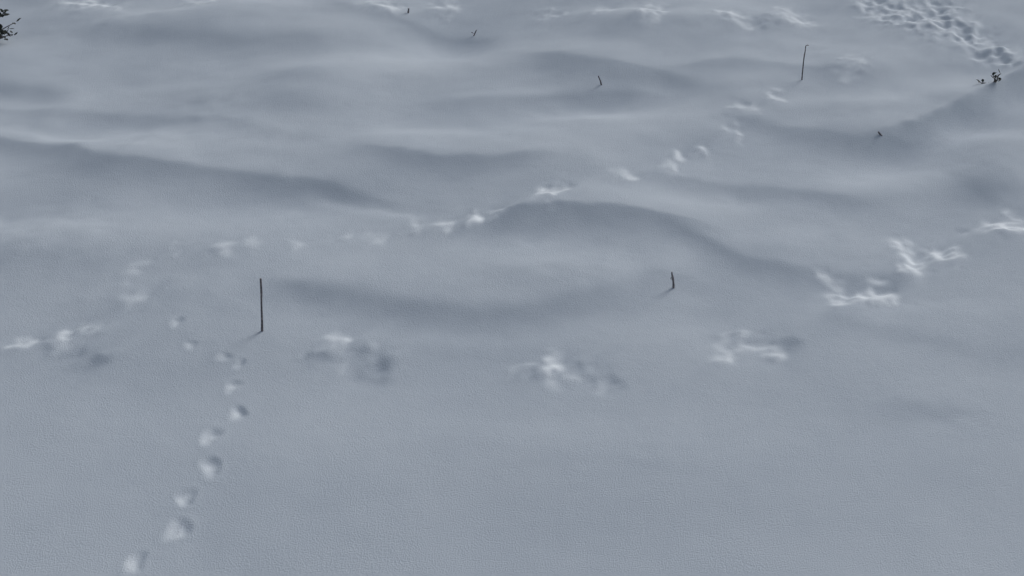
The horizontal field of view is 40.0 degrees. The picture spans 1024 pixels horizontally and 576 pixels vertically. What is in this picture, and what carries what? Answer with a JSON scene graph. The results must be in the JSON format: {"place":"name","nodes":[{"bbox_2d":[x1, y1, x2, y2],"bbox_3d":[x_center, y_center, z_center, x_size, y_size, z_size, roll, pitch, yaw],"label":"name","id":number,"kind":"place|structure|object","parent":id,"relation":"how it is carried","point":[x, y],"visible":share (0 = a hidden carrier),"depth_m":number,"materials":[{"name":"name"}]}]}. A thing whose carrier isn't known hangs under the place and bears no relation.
{"place":"outdoors","nodes":[
{"label":"outdoors","id":0,"kind":"place"},
{"bbox_2d":[0,0,1023,575],"bbox_3d":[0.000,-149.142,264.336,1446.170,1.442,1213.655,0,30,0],"label":"snow ground","id":1,"kind":"structure","parent":0,"point":[488,340],"depth_m":5.99,"materials":[{"name":"white snow"}]},
{"bbox_2d":[0,9,20,39],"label":"evergreen shrub","id":2,"kind":"object","parent":1,"relation":"on","point":[2,31],"visible":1,"depth_m":8.53,"materials":[{"name":"green plant"}]},
{"bbox_2d":[260,278,262,331],"bbox_3d":[-1.005,0.077,5.643,0.030,0.271,0.010,12,32,20],"label":"dead stalk","id":3,"kind":"object","parent":1,"relation":"on","point":[261,293],"visible":1,"depth_m":5.63,"materials":[{"name":"brown plant"}]},
{"bbox_2d":[671,272,674,287],"bbox_3d":[0.689,-0.025,6.010,0.025,0.100,0.013,0,30,0],"label":"twig","id":4,"kind":"object","parent":1,"relation":"on","point":[673,283],"visible":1,"depth_m":6.00,"materials":[{"name":"brown wood"}]},
{"bbox_2d":[801,45,808,79],"bbox_3d":[1.670,-1.278,8.027,0.023,0.234,0.008,0,30,0],"label":"dead stalk","id":5,"kind":"object","parent":1,"relation":"on","point":[803,63],"visible":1,"depth_m":8.02,"materials":[{"name":"brown plant"}]},
{"bbox_2d":[976,69,1000,83],"bbox_3d":[2.691,-1.190,7.948,0.150,0.100,0.058,0,30,0],"label":"leafy twig","id":6,"kind":"object","parent":1,"relation":"on","point":[983,82],"visible":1,"depth_m":7.95,"materials":[{"name":"green plant"}]}
]}

